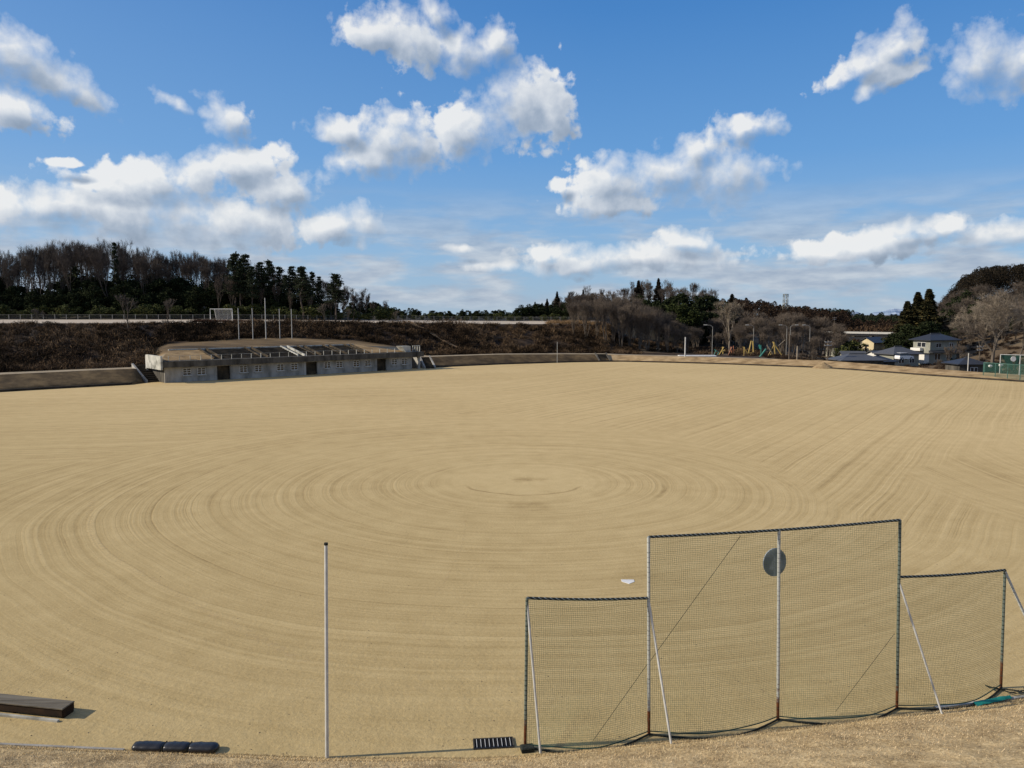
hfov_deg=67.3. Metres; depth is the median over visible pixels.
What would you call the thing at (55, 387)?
field kerb
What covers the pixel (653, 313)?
bare tree
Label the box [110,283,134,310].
evergreen tree
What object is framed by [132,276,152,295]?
evergreen tree
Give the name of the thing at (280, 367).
window
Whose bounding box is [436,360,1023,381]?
field kerb
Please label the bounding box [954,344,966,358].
bare tree
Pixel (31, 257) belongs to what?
bare tree
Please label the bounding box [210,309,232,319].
soccer goal
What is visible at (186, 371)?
window
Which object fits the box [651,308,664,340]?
bare tree
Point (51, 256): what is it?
bare tree
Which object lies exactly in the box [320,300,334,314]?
evergreen tree
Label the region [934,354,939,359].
window
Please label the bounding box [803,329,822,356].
bare tree
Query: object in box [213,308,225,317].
evergreen shrub
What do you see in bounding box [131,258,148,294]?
bare tree
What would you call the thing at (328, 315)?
evergreen shrub
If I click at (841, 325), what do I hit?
bare tree
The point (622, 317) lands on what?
bare tree
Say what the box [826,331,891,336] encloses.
viaduct
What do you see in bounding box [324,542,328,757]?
foul pole
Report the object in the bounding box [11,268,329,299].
wood
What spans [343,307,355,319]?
evergreen shrub
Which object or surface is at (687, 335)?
bare tree
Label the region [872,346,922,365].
house
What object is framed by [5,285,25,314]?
evergreen tree
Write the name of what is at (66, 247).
bare tree
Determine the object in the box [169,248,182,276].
bare tree
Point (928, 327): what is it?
evergreen tree
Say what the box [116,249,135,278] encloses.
bare tree
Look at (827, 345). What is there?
utility pole
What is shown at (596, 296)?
bare tree
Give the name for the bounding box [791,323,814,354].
bare tree
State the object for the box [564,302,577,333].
bare tree
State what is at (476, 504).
playing field
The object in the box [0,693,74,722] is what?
bench
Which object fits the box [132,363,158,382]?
bank stairs
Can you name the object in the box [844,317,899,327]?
wood
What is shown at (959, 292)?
bare tree
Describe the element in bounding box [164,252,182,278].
bare tree
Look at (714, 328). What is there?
bare tree
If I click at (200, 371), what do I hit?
window
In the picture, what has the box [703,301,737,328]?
evergreen tree
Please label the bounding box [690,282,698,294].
bare tree
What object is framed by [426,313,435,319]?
evergreen shrub
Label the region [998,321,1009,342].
bare tree
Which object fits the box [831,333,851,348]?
bare tree
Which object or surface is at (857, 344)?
evergreen shrub
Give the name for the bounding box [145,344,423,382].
stand building
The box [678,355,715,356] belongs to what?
concrete slab
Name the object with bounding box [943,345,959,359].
bare tree
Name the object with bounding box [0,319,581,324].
ground
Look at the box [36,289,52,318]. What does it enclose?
evergreen tree
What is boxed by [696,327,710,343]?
evergreen tree
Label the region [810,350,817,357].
shrub
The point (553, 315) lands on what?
evergreen shrub
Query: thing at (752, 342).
climbing frame
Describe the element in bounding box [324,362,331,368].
window
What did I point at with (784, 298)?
antenna mast
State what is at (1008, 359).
backstop
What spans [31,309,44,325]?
bare sapling
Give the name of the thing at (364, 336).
slope scrub
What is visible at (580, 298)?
bare tree
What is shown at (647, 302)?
evergreen tree
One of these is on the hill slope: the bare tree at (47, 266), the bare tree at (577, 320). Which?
the bare tree at (577, 320)
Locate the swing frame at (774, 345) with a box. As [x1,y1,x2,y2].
[768,342,781,355]
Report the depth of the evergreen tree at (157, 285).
210.24 m
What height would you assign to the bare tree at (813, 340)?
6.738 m
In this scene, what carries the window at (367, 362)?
in the stand building
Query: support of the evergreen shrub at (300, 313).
on the hills at (859, 337)
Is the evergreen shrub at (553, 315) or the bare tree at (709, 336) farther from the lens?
the evergreen shrub at (553, 315)
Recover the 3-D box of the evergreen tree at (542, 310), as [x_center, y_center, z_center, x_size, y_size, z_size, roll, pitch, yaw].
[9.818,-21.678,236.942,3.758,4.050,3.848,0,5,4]
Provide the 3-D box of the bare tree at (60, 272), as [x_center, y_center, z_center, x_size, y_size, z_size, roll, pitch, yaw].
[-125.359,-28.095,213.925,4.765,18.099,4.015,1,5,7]
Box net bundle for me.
[986,685,1023,693]
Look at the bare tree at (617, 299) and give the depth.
193.37 m
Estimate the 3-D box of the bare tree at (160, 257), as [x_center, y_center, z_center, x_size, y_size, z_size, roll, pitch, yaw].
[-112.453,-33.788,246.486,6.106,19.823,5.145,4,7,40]
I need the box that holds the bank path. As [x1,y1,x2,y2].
[0,346,1017,374]
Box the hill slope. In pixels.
[0,323,638,364]
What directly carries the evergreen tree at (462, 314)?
on the hills at (859, 337)
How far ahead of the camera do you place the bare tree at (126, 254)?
232.74 m
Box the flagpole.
[264,297,265,338]
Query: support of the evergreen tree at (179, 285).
on the hills at (859, 337)
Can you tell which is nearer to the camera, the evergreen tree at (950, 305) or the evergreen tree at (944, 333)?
the evergreen tree at (944, 333)
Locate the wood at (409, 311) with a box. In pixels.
[364,299,565,317]
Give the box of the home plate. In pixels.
[621,579,634,583]
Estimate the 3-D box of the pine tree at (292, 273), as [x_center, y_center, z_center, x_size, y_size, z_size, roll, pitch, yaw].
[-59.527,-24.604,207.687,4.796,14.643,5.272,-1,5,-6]
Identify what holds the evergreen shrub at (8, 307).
on the hills at (859, 337)
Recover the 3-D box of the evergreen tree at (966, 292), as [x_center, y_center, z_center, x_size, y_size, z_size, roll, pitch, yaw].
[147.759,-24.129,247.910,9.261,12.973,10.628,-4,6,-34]
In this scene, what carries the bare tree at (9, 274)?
on the hills at (859, 337)
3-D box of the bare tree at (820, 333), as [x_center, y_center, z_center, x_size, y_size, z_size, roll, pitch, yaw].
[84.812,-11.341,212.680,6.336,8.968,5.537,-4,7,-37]
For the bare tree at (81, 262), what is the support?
on the hills at (859, 337)
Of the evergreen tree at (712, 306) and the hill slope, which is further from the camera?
the evergreen tree at (712, 306)
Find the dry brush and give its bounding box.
[4,320,595,368]
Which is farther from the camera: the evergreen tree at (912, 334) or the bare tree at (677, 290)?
the bare tree at (677, 290)
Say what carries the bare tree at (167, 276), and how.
on the hills at (859, 337)
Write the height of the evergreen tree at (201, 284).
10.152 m
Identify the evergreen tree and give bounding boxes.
[0,277,13,292]
[0,284,6,303]
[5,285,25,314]
[7,297,25,310]
[18,286,26,292]
[23,289,40,309]
[34,288,43,295]
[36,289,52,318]
[43,281,65,294]
[45,288,69,315]
[60,288,69,303]
[61,266,89,295]
[64,293,85,317]
[65,280,95,304]
[82,282,105,314]
[86,277,109,296]
[104,291,117,310]
[107,276,122,286]
[107,279,139,304]
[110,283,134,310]
[118,287,153,309]
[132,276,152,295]
[143,292,160,311]
[146,278,177,298]
[156,287,180,315]
[167,276,191,301]
[173,293,186,317]
[181,286,202,316]
[184,284,208,317]
[196,287,227,313]
[198,280,215,306]
[219,283,243,312]
[236,296,253,309]
[247,291,275,310]
[265,293,288,315]
[282,296,300,314]
[300,299,315,316]
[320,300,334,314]
[331,304,340,317]
[346,302,358,311]
[366,302,380,314]
[397,311,406,317]
[412,309,421,317]
[459,309,466,319]
[471,311,481,316]
[488,310,498,318]
[514,304,528,318]
[524,304,539,318]
[532,303,544,317]
[538,307,549,315]
[545,305,553,317]
[549,305,561,318]
[555,303,564,317]
[561,301,573,319]
[640,299,660,328]
[650,301,666,332]
[661,297,681,311]
[662,301,696,342]
[670,292,692,306]
[673,307,703,342]
[688,295,709,312]
[694,294,722,314]
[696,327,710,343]
[699,311,720,330]
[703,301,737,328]
[713,313,727,338]
[723,301,742,338]
[838,341,857,350]
[882,324,921,347]
[886,336,896,348]
[896,326,921,347]
[896,339,912,348]
[917,321,940,335]
[922,321,954,336]
[936,331,951,336]
[939,299,970,317]
[942,310,962,340]
[950,289,980,303]
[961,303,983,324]
[1008,318,1022,329]
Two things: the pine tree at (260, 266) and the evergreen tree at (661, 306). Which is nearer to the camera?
the pine tree at (260, 266)
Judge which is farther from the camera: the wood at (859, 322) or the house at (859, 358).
the wood at (859, 322)
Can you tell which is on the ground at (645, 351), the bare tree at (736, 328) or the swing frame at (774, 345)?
the swing frame at (774, 345)
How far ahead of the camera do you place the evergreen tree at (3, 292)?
213.72 m
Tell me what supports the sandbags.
on the playing field
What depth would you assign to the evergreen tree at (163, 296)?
202.83 m
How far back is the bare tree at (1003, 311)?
213.78 m
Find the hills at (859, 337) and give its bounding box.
[0,291,1023,349]
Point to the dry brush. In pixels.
(242, 326)
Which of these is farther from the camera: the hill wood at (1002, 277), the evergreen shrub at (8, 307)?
the hill wood at (1002, 277)
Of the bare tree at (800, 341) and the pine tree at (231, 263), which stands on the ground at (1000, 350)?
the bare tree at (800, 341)
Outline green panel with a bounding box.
[984,363,1001,372]
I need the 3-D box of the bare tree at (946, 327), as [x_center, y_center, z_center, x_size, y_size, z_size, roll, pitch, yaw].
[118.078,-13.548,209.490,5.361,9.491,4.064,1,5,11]
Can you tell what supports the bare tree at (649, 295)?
on the hills at (859, 337)
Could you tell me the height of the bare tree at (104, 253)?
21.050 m
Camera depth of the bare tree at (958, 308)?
231.82 m
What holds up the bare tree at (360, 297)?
on the hills at (859, 337)
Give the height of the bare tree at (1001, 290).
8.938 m
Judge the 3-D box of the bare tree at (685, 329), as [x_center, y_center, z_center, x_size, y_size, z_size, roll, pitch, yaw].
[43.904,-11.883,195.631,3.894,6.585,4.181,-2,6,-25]
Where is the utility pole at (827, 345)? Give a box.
[825,340,831,360]
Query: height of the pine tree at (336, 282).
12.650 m
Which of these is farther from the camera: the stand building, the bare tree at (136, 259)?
the bare tree at (136, 259)
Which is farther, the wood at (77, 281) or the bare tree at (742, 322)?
the wood at (77, 281)
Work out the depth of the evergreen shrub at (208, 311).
202.84 m
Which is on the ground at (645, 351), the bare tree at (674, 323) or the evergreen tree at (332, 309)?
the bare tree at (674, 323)
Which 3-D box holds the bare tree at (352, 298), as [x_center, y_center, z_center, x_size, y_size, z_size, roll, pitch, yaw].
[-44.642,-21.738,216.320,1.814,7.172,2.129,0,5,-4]
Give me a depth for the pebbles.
21.03 m
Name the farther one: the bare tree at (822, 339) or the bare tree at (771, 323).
the bare tree at (771, 323)
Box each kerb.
[0,382,131,391]
[0,743,124,750]
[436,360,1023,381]
[934,695,1023,707]
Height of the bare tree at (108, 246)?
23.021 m
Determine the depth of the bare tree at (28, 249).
247.67 m
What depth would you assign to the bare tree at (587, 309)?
182.89 m
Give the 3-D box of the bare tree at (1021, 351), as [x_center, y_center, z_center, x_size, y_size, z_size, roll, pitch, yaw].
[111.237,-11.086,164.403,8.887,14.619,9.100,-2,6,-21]
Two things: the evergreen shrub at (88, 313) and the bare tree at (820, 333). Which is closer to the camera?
the evergreen shrub at (88, 313)
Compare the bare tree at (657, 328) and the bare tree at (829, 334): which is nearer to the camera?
the bare tree at (657, 328)
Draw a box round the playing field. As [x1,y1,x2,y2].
[0,362,1023,758]
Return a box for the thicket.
[689,327,1023,373]
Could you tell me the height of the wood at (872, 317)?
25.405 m
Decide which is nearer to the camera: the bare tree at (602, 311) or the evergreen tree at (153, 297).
the bare tree at (602, 311)
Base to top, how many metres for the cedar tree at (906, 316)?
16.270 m
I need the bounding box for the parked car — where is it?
[894,353,913,359]
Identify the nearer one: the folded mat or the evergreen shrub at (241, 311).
the folded mat
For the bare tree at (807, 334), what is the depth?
230.95 m
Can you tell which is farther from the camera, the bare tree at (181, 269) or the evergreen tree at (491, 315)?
the evergreen tree at (491, 315)
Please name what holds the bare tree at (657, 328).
on the ground at (645, 351)
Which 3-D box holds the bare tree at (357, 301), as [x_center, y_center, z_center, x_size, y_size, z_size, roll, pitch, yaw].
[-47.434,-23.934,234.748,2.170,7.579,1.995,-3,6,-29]
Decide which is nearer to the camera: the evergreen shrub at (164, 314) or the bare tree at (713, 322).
the evergreen shrub at (164, 314)
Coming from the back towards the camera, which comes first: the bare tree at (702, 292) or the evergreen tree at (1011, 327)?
the bare tree at (702, 292)
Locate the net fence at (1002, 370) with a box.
[983,362,1023,379]
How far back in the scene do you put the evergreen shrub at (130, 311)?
200.44 m
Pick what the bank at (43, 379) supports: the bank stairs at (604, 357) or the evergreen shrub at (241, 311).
the bank stairs at (604, 357)
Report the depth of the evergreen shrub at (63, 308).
197.65 m
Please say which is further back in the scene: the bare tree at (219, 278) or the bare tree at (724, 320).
the bare tree at (724, 320)
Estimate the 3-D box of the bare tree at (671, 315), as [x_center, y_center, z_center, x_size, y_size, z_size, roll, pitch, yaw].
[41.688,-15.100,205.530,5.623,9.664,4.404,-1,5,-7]
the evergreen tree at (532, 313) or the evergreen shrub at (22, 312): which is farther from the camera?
the evergreen tree at (532, 313)
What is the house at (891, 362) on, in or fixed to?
on the ground at (645, 351)
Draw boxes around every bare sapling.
[29,330,38,343]
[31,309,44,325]
[112,294,137,327]
[163,299,175,323]
[316,304,328,319]
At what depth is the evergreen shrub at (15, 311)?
202.51 m
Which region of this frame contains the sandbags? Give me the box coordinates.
[131,740,219,752]
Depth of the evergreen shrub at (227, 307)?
198.82 m
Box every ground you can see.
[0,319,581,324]
[427,352,759,357]
[640,343,1023,374]
[760,326,1023,361]
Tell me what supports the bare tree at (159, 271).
on the hills at (859, 337)
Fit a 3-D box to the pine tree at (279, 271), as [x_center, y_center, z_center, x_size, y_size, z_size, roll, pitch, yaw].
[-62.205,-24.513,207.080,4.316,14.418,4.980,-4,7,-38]
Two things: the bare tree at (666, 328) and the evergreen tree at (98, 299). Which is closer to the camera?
the bare tree at (666, 328)
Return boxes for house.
[825,346,847,356]
[825,353,888,364]
[837,351,865,355]
[858,337,885,351]
[865,350,880,355]
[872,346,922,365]
[874,355,898,365]
[908,333,960,364]
[941,357,987,372]
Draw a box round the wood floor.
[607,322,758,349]
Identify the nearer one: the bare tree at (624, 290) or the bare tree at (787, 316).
the bare tree at (787, 316)
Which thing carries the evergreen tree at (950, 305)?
on the ground at (1000, 350)
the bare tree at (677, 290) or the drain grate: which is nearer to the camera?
the drain grate
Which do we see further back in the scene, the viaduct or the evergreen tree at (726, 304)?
the viaduct
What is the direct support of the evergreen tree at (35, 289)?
on the hills at (859, 337)
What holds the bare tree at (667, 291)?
on the hills at (859, 337)
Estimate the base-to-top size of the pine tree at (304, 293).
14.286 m
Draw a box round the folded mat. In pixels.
[974,695,1011,705]
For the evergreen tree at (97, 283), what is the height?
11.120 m
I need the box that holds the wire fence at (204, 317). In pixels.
[0,314,573,320]
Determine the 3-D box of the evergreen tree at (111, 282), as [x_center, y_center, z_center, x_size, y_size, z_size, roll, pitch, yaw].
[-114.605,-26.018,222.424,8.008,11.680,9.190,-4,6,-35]
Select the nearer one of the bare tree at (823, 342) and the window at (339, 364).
the window at (339, 364)
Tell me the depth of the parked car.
159.49 m
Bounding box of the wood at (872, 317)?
[795,306,899,323]
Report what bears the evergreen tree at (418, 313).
on the hills at (859, 337)
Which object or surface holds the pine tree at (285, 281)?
on the hills at (859, 337)
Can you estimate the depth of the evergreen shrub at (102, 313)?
198.83 m
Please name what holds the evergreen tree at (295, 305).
on the hills at (859, 337)
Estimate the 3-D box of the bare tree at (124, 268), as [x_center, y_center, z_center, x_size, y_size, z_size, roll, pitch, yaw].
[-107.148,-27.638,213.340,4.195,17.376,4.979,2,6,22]
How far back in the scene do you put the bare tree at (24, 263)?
212.57 m
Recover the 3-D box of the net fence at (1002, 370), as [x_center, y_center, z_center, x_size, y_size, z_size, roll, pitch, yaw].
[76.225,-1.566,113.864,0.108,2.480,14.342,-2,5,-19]
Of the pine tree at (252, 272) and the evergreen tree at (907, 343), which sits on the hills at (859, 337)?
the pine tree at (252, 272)
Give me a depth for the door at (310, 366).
127.37 m
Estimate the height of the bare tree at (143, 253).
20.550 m
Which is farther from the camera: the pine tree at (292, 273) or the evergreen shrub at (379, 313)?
the pine tree at (292, 273)
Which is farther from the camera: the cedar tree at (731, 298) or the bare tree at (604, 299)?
the cedar tree at (731, 298)
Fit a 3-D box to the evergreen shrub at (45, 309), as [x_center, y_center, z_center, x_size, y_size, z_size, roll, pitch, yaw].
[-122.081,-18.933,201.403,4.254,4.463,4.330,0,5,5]
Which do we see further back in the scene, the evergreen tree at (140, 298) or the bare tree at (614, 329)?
the evergreen tree at (140, 298)
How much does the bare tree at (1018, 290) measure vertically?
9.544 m
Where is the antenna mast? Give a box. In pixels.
[782,294,788,307]
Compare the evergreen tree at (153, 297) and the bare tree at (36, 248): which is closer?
the evergreen tree at (153, 297)
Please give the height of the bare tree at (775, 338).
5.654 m
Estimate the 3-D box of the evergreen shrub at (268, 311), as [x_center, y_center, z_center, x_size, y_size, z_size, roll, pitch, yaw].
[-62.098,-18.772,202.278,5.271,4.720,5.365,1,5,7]
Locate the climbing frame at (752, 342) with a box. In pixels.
[743,341,753,355]
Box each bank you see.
[0,354,601,389]
[0,700,1023,767]
[608,354,1023,379]
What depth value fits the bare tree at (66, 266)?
210.12 m
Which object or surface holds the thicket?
on the ground at (1000, 350)
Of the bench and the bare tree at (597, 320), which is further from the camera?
the bare tree at (597, 320)
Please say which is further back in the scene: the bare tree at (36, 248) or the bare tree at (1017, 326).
the bare tree at (36, 248)
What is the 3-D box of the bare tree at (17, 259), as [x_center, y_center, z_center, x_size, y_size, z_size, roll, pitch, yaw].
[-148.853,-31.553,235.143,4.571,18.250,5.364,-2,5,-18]
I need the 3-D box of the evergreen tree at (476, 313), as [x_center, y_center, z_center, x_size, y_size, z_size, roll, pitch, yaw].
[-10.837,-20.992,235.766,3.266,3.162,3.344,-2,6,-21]
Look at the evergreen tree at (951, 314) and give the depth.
223.44 m
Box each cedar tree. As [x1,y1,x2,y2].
[553,291,559,307]
[634,280,642,301]
[651,278,664,302]
[728,294,739,339]
[880,301,917,347]
[902,292,925,332]
[913,289,950,333]
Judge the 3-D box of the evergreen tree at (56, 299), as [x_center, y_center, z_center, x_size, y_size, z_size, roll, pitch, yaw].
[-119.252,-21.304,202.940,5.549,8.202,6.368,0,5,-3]
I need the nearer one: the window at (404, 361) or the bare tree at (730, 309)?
the window at (404, 361)
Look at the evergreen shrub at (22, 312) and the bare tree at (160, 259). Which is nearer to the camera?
the evergreen shrub at (22, 312)
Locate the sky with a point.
(861, 156)
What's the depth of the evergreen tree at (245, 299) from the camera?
205.19 m
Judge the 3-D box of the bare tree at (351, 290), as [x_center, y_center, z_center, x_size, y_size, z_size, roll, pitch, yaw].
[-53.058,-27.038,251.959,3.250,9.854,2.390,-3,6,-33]
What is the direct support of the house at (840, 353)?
on the ground at (645, 351)
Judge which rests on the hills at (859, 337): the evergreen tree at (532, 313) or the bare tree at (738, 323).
the evergreen tree at (532, 313)
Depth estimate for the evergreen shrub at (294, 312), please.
198.17 m
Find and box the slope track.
[409,321,456,346]
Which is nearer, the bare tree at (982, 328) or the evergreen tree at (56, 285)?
the bare tree at (982, 328)
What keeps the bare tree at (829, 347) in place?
on the ground at (1000, 350)
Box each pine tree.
[108,242,120,285]
[221,251,249,317]
[227,259,248,317]
[238,254,255,305]
[244,266,260,318]
[252,262,269,317]
[260,259,280,318]
[274,266,285,318]
[281,275,295,317]
[284,266,298,297]
[288,266,314,319]
[293,276,307,301]
[307,272,318,304]
[314,276,325,318]
[323,273,346,319]
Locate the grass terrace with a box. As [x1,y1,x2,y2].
[154,338,395,355]
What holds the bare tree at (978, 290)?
on the hills at (859, 337)
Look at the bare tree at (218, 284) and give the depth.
199.08 m
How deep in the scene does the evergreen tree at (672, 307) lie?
211.93 m
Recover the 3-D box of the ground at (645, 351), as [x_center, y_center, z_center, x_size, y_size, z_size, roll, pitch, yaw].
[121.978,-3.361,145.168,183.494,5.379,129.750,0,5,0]
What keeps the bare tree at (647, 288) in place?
on the hills at (859, 337)
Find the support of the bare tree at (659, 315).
on the ground at (645, 351)
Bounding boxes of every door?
[217,366,228,379]
[306,362,315,374]
[377,359,384,370]
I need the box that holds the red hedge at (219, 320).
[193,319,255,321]
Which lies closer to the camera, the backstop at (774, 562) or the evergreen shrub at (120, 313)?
the backstop at (774, 562)
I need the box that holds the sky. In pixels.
[0,0,1023,314]
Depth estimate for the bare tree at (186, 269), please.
217.13 m
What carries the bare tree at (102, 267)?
on the hills at (859, 337)
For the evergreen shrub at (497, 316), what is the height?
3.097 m
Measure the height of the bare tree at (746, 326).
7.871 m
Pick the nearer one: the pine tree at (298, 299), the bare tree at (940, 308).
the pine tree at (298, 299)
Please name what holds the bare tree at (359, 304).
on the hills at (859, 337)
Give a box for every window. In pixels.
[183,368,192,375]
[197,367,206,375]
[240,366,248,372]
[254,365,261,372]
[277,364,284,370]
[291,363,297,370]
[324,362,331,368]
[336,361,343,367]
[353,361,359,367]
[365,360,371,366]
[391,359,396,365]
[401,358,407,364]
[917,342,925,346]
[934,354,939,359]
[970,367,977,371]
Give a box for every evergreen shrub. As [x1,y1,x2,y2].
[0,304,10,316]
[0,306,13,317]
[8,309,17,316]
[16,310,29,318]
[25,306,44,317]
[37,303,53,318]
[48,307,65,318]
[55,304,79,318]
[71,305,87,316]
[85,310,95,317]
[90,305,107,317]
[100,308,117,317]
[109,307,120,317]
[116,310,126,316]
[128,308,140,316]
[132,304,154,317]
[144,303,165,317]
[157,306,170,317]
[168,305,182,318]
[180,307,196,318]
[196,308,203,316]
[202,307,215,316]
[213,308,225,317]
[221,304,241,317]
[233,304,246,318]
[241,303,261,317]
[254,303,269,318]
[264,304,283,317]
[270,306,290,318]
[285,309,297,318]
[297,310,307,319]
[300,304,329,319]
[321,310,333,319]
[333,312,344,319]
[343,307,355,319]
[352,311,365,318]
[361,313,372,319]
[369,306,387,319]
[382,307,395,319]
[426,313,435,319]
[435,313,442,319]
[492,312,504,319]
[504,314,515,320]
[540,314,548,320]
[549,313,558,319]
[832,345,849,356]
[846,340,866,350]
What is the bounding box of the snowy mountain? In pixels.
[852,308,902,314]
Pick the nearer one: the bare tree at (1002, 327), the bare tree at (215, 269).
the bare tree at (1002, 327)
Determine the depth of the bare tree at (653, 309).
196.89 m
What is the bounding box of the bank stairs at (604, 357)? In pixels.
[595,353,610,360]
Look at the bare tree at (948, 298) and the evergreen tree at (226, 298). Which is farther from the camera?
the bare tree at (948, 298)
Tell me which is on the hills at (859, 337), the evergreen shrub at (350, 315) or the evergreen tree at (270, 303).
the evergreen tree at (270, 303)
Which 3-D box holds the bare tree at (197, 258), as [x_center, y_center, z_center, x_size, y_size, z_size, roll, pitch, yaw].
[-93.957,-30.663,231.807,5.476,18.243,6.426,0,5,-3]
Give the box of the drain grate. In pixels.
[473,736,513,749]
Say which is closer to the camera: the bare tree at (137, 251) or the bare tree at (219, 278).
the bare tree at (219, 278)
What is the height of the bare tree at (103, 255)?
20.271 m
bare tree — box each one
[0,250,13,270]
[0,255,16,288]
[1,254,18,276]
[5,250,21,285]
[11,261,22,285]
[14,252,27,286]
[18,245,34,288]
[19,250,30,291]
[20,253,33,292]
[24,247,39,289]
[24,256,44,294]
[30,244,44,288]
[32,244,61,289]
[38,247,53,288]
[41,254,58,292]
[42,242,63,289]
[45,239,58,291]
[51,242,73,275]
[52,250,75,290]
[54,249,76,274]
[54,252,70,288]
[57,239,66,275]
[65,245,77,275]
[66,238,85,253]
[71,243,94,276]
[72,247,89,311]
[79,243,102,283]
[83,246,112,296]
[88,251,110,286]
[94,238,111,272]
[94,244,111,275]
[94,245,110,276]
[110,248,129,279]
[113,239,132,265]
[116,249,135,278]
[116,254,130,313]
[117,245,129,280]
[123,249,144,281]
[128,255,147,280]
[129,247,141,265]
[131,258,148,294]
[133,246,154,278]
[140,252,159,269]
[145,261,155,288]
[148,259,167,280]
[152,254,168,269]
[153,249,169,279]
[162,264,172,288]
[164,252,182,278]
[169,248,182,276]
[177,258,196,282]
[178,258,192,277]
[179,253,190,280]
[187,249,197,284]
[188,254,208,283]
[188,259,200,284]
[198,266,211,294]
[200,257,217,281]
[207,267,226,312]
[211,258,225,275]
[211,262,224,279]
[213,273,228,312]
[219,258,229,273]
[221,266,229,275]
[225,279,237,302]
[258,287,264,310]
[271,286,280,301]
[288,292,293,314]
[322,282,327,300]
[347,287,354,302]
[350,294,355,318]
[353,295,359,311]
[355,300,361,314]
[359,292,364,301]
[564,294,576,319]
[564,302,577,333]
[571,293,588,318]
[572,300,580,323]
[576,300,596,335]
[577,299,590,326]
[585,292,593,319]
[587,296,606,335]
[592,293,604,301]
[595,301,613,340]
[598,295,611,323]
[605,296,626,332]
[607,300,621,342]
[611,305,633,347]
[612,300,631,340]
[620,302,645,345]
[621,288,629,296]
[622,297,639,335]
[626,306,639,342]
[630,281,634,292]
[630,296,642,338]
[631,305,652,345]
[632,314,650,348]
[635,308,660,350]
[638,304,655,337]
[640,282,650,299]
[644,289,653,302]
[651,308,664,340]
[652,311,668,344]
[653,316,663,349]
[657,288,666,302]
[660,287,676,298]
[661,323,674,351]
[663,280,673,290]
[663,311,676,339]
[663,315,671,344]
[667,288,676,297]
[669,320,682,346]
[671,329,680,352]
[672,287,688,292]
[678,326,689,349]
[680,323,687,345]
[681,331,691,350]
[687,327,700,347]
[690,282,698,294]
[692,287,707,296]
[693,329,704,346]
[704,318,723,343]
[705,289,717,296]
[706,335,716,346]
[708,317,720,346]
[713,332,723,344]
[714,299,745,350]
[717,316,730,345]
[720,329,734,349]
[727,321,741,347]
[731,325,746,347]
[733,311,748,344]
[735,329,745,347]
[738,315,751,345]
[742,333,756,349]
[743,316,773,349]
[743,322,759,348]
[745,309,767,346]
[752,323,778,350]
[758,325,772,351]
[759,334,770,350]
[767,316,785,348]
[767,321,779,350]
[767,335,782,348]
[773,314,798,352]
[774,312,798,350]
[778,325,792,353]
[780,330,801,356]
[784,312,807,351]
[787,337,807,356]
[791,322,812,353]
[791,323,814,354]
[797,315,824,353]
[798,322,818,352]
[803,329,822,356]
[804,337,820,359]
[804,341,820,359]
[806,316,831,354]
[807,328,828,355]
[810,335,826,358]
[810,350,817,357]
[819,334,832,358]
[821,325,847,356]
[822,339,838,360]
[823,342,836,357]
[824,320,844,335]
[830,321,846,353]
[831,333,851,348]
[936,299,951,311]
[941,290,963,302]
[941,320,953,331]
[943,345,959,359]
[944,300,967,314]
[946,290,1023,362]
[948,313,977,347]
[950,328,975,354]
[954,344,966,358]
[957,287,974,298]
[961,296,978,306]
[966,323,977,350]
[970,282,995,302]
[976,320,989,350]
[988,326,1001,345]
[992,288,1011,296]
[996,302,1012,323]
[997,290,1014,305]
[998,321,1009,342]
[1010,278,1023,300]
[1010,282,1023,303]
[1012,323,1021,339]
[1013,293,1023,314]
[1014,301,1023,363]
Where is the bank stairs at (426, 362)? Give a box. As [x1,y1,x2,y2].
[420,355,435,368]
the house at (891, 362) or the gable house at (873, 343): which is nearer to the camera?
the house at (891, 362)
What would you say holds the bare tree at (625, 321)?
on the hill slope
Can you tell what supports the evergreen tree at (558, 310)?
on the hills at (859, 337)
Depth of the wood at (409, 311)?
308.88 m
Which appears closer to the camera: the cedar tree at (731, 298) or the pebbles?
the pebbles
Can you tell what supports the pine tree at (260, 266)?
on the hills at (859, 337)
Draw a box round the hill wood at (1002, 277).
[938,264,1023,313]
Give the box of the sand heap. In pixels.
[812,362,831,368]
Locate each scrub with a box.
[0,318,761,372]
[820,324,894,335]
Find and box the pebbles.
[28,441,993,756]
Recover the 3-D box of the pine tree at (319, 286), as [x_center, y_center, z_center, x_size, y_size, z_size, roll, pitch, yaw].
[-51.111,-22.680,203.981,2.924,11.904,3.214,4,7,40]
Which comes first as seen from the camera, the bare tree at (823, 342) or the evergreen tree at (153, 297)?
the evergreen tree at (153, 297)
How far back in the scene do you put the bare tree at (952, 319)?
206.85 m
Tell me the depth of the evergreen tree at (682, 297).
235.97 m
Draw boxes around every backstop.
[520,519,1023,753]
[999,354,1023,374]
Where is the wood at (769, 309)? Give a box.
[722,298,851,328]
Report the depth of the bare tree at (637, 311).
186.81 m
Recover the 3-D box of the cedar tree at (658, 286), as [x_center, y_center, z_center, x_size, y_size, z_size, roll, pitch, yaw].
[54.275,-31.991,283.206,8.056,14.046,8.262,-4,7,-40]
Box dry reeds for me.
[544,319,610,342]
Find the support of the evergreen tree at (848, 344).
on the ground at (1000, 350)

